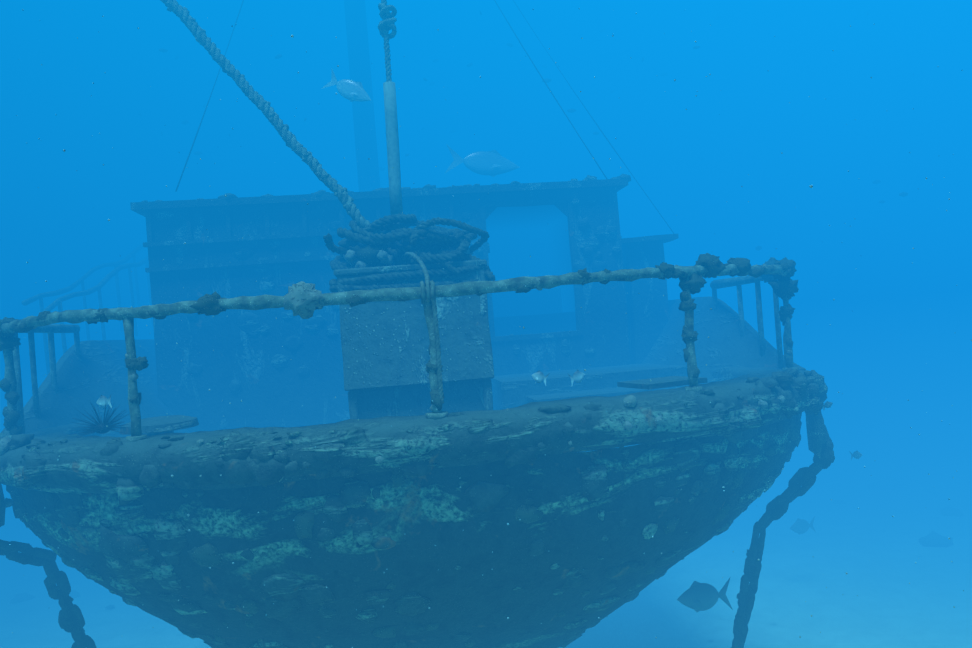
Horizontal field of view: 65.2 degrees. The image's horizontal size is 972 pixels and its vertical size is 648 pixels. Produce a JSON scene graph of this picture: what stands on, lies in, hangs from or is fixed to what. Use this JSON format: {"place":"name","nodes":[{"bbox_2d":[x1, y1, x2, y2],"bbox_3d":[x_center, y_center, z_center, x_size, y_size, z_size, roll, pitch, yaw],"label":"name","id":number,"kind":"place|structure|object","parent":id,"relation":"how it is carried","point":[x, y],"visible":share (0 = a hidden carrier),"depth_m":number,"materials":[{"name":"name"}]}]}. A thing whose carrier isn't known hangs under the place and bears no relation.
{"place":"outdoors","nodes":[
{"label":"outdoors","id":0,"kind":"place"},
{"bbox_2d":[5,498,12,507],"bbox_3d":[-3.200,1.201,5.096,0.114,0.074,0.046,-3,0,-9],"label":"fish","id":1,"kind":"object","parent":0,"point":[9,502],"visible":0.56,"depth_m":5.09},
{"bbox_2d":[96,395,111,408],"bbox_3d":[-2.561,0.522,5.085,0.095,0.105,0.052,-4,0,22],"label":"damselfish","id":2,"kind":"object","parent":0,"point":[102,400],"visible":0.98,"depth_m":5.08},
{"bbox_2d":[321,69,370,101],"bbox_3d":[-1.358,-2.323,7.514,0.520,0.236,0.105,28,4,6],"label":"fish","id":3,"kind":"object","parent":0,"point":[348,89],"visible":0.98,"depth_m":7.49,"materials":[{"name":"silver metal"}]},
{"bbox_2d":[344,0,379,191],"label":"mast","id":4,"kind":"object","parent":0,"point":[363,111],"visible":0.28,"depth_m":10.96,"materials":[{"name":"metal"}]},
{"bbox_2d":[383,81,402,214],"bbox_3d":[-0.760,-1.415,6.211,0.118,1.111,0.098,-4,0,-8],"label":"buoy line sleeve","id":5,"kind":"object","parent":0,"point":[393,153],"visible":0.83,"depth_m":6.17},
{"bbox_2d":[12,415,796,647],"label":"hull","id":6,"kind":"object","parent":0,"point":[426,514],"visible":0.65,"depth_m":4.71,"materials":[{"name":"brown wood"}]},
{"bbox_2d":[0,539,96,647],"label":"chain","id":7,"kind":"object","parent":6,"relation":"hanging from","point":[71,620],"visible":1,"depth_m":5.47,"materials":[{"name":"brown metal"}]},
{"bbox_2d":[72,402,130,437],"bbox_3d":[-2.529,0.614,4.985,0.379,0.248,0.394,-4,0,-25],"label":"sea urchin","id":8,"kind":"object","parent":6,"relation":"on","point":[100,427],"visible":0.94,"depth_m":4.96,"materials":[{"name":"black"}]},
{"bbox_2d":[1,264,798,441],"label":"stern railing","id":9,"kind":"object","parent":6,"relation":"on","point":[126,315],"visible":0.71,"depth_m":4.63,"materials":[{"name":"brown metal"}]},
{"bbox_2d":[0,253,798,434],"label":"sponge clumps","id":10,"kind":"object","parent":9,"relation":"on","point":[714,265],"visible":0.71,"depth_m":4.91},
{"bbox_2d":[33,264,791,410],"bbox_3d":[-0.361,0.115,5.187,5.832,0.829,1.471,-4,0,-11],"label":"growth","id":11,"kind":"object","parent":9,"relation":"on","point":[302,299],"visible":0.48,"depth_m":4.38,"materials":[{"name":"brown plant"}]},
{"bbox_2d":[403,252,443,403],"bbox_3d":[-0.440,-0.035,5.133,0.096,1.038,1.403,-4,0,-10],"label":"rail lashing","id":12,"kind":"object","parent":9,"relation":"attached to","point":[429,285],"visible":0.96,"depth_m":4.47,"materials":[{"name":"fabric"}]},
{"bbox_2d":[6,423,800,647],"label":"pale hull barnacles","id":13,"kind":"object","parent":6,"relation":"on","point":[206,555],"visible":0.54,"depth_m":4.75},
{"bbox_2d":[0,366,809,493],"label":"deck edge","id":14,"kind":"object","parent":6,"relation":"attached to","point":[82,465],"visible":0.58,"depth_m":4.45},
{"bbox_2d":[0,395,784,490],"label":"marine growth","id":15,"kind":"object","parent":14,"relation":"on","point":[630,401],"visible":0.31,"depth_m":4.61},
{"bbox_2d":[12,413,801,647],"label":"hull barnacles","id":16,"kind":"object","parent":6,"relation":"in","point":[129,559],"visible":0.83,"depth_m":4.67},
{"bbox_2d":[0,410,826,526],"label":"chain hawse plates","id":17,"kind":"object","parent":6,"relation":"attached to","point":[816,436],"visible":0.81,"depth_m":5.63,"materials":[{"name":"brown metal"}]},
{"bbox_2d":[0,368,827,504],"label":"coral growth","id":18,"kind":"object","parent":6,"relation":"on","point":[250,460],"visible":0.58,"depth_m":4.38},
{"bbox_2d":[731,424,834,647],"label":"chain","id":19,"kind":"object","parent":6,"relation":"hanging from","point":[778,505],"visible":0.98,"depth_m":6.09,"materials":[{"name":"brown metal"}]},
{"label":"deck","id":20,"kind":"structure","parent":6,"relation":"on","visible":0},
{"bbox_2d":[1,296,805,436],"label":"bulwarks","id":21,"kind":"object","parent":20,"relation":"on","point":[96,372],"visible":0.35,"depth_m":6.87,"materials":[{"name":"metal"}]},
{"bbox_2d":[130,178,678,432],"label":"deck house","id":22,"kind":"structure","parent":20,"relation":"on","point":[515,224],"depth_m":7.64,"materials":[{"name":"metal"}]},
{"bbox_2d":[21,244,152,374],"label":"ladder rails","id":23,"kind":"object","parent":22,"relation":"attached to","point":[97,287],"visible":0.9,"depth_m":9.95,"materials":[{"name":"metal"}]},
{"bbox_2d":[152,193,617,393],"bbox_3d":[-0.890,-0.366,7.742,4.704,1.871,0.065,-4,0,-8],"label":"marine growth","id":24,"kind":"object","parent":22,"relation":"attached to","point":[247,323],"visible":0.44,"depth_m":7.58,"materials":[{"name":"brown plant"}]},
{"bbox_2d":[142,174,630,271],"bbox_3d":[-0.912,-0.898,7.755,5.047,1.049,0.248,-4,0,-8],"label":"marine growth","id":25,"kind":"object","parent":22,"relation":"on","point":[584,226],"visible":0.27,"depth_m":7.96,"materials":[{"name":"brown plant"}]},
{"bbox_2d":[175,0,673,233],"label":"rigging lines","id":26,"kind":"object","parent":22,"relation":"on","point":[527,55],"visible":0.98,"depth_m":8.83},
{"bbox_2d":[333,259,493,418],"bbox_3d":[-0.551,0.246,5.977,1.138,1.378,0.927,-4,0,-8],"label":"deck box","id":27,"kind":"object","parent":20,"relation":"on","point":[378,338],"visible":0.52,"depth_m":5.58,"materials":[{"name":"metal"}]},
{"bbox_2d":[323,214,494,292],"bbox_3d":[-0.612,-0.560,6.026,1.265,0.660,0.975,-4,0,-8],"label":"rope pile","id":28,"kind":"object","parent":27,"relation":"on","point":[399,238],"visible":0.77,"depth_m":5.71,"materials":[{"name":"brown fabric"}]},
{"bbox_2d":[160,0,384,234],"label":"rope","id":29,"kind":"object","parent":28,"relation":"on","point":[340,192],"visible":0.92,"depth_m":5.98,"materials":[{"name":"fabric"}]},
{"bbox_2d":[378,0,396,81],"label":"buoy line","id":30,"kind":"object","parent":28,"relation":"on","point":[387,23],"visible":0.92,"depth_m":6.20,"materials":[{"name":"fabric"}]},
{"bbox_2d":[343,248,469,267],"bbox_3d":[-0.598,-0.502,5.866,1.005,0.377,0.452,-4,0,-8],"label":"marine growth","id":31,"kind":"object","parent":28,"relation":"on","point":[383,256],"visible":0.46,"depth_m":5.68,"materials":[{"name":"brown plant"}]},
{"bbox_2d":[355,243,472,265],"bbox_3d":[-0.583,-0.521,6.020,1.024,0.398,0.748,-4,0,-8],"label":"growth","id":32,"kind":"object","parent":28,"relation":"on","point":[367,254],"visible":0.17,"depth_m":5.71,"materials":[{"name":"brown plant"}]},
{"bbox_2d":[119,376,707,435],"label":"deck fittings","id":33,"kind":"object","parent":20,"relation":"on","point":[163,424],"visible":0.62,"depth_m":5.30,"materials":[{"name":"brown metal"}]},
{"bbox_2d":[491,363,687,409],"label":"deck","id":34,"kind":"structure","parent":20,"relation":"on","point":[509,390],"depth_m":7.03,"materials":[{"name":"brown wood"}]},
{"bbox_2d":[445,144,518,176],"bbox_3d":[-0.038,-2.011,9.487,0.957,0.372,0.171,4,-2,-12],"label":"fish","id":35,"kind":"object","parent":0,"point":[493,163],"visible":1,"depth_m":9.46,"materials":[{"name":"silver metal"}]},
{"bbox_2d":[0,300,971,647],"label":"seabed","id":36,"kind":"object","parent":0,"point":[898,584],"depth_m":12.84,"materials":[{"name":"beige sand"}]},
{"bbox_2d":[0,0,971,374],"label":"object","id":37,"kind":"structure","parent":0,"point":[509,110],"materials":[{"name":"blue liquid"}]},
{"bbox_2d":[6,8,971,647],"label":"marine snow specks","id":38,"kind":"object","parent":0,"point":[520,326],"visible":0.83,"depth_m":2.58,"materials":[{"name":"white"}]},
{"bbox_2d":[532,370,549,384],"bbox_3d":[0.396,0.393,5.585,0.125,0.105,0.057,16,1,2],"label":"damselfish","id":39,"kind":"object","parent":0,"point":[538,376],"visible":1,"depth_m":5.58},
{"bbox_2d":[567,369,584,384],"bbox_3d":[0.694,0.404,5.776,0.135,0.112,0.057,-20,5,-17],"label":"damselfish","id":40,"kind":"object","parent":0,"point":[578,376],"visible":1,"depth_m":5.76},
{"bbox_2d":[677,578,732,611],"bbox_3d":[1.978,2.470,6.880,0.520,0.310,0.133,-4,0,-6],"label":"fish","id":41,"kind":"object","parent":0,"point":[696,596],"visible":1,"depth_m":6.85},
{"bbox_2d":[789,516,815,534],"bbox_3d":[4.390,2.807,10.531,0.416,0.248,0.114,-4,0,-13],"label":"fish","id":42,"kind":"object","parent":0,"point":[800,526],"visible":1,"depth_m":10.51},
{"bbox_2d":[823,401,832,409],"bbox_3d":[2.647,0.630,5.889,0.094,0.063,0.038,-35,-19,36],"label":"fish","id":43,"kind":"object","parent":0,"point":[827,404],"visible":1,"depth_m":5.88},
{"bbox_2d":[849,451,861,459],"bbox_3d":[3.620,1.283,7.426,0.050,0.096,0.125,-4,-9,-39],"label":"fish","id":44,"kind":"object","parent":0,"point":[856,454],"visible":1,"depth_m":7.42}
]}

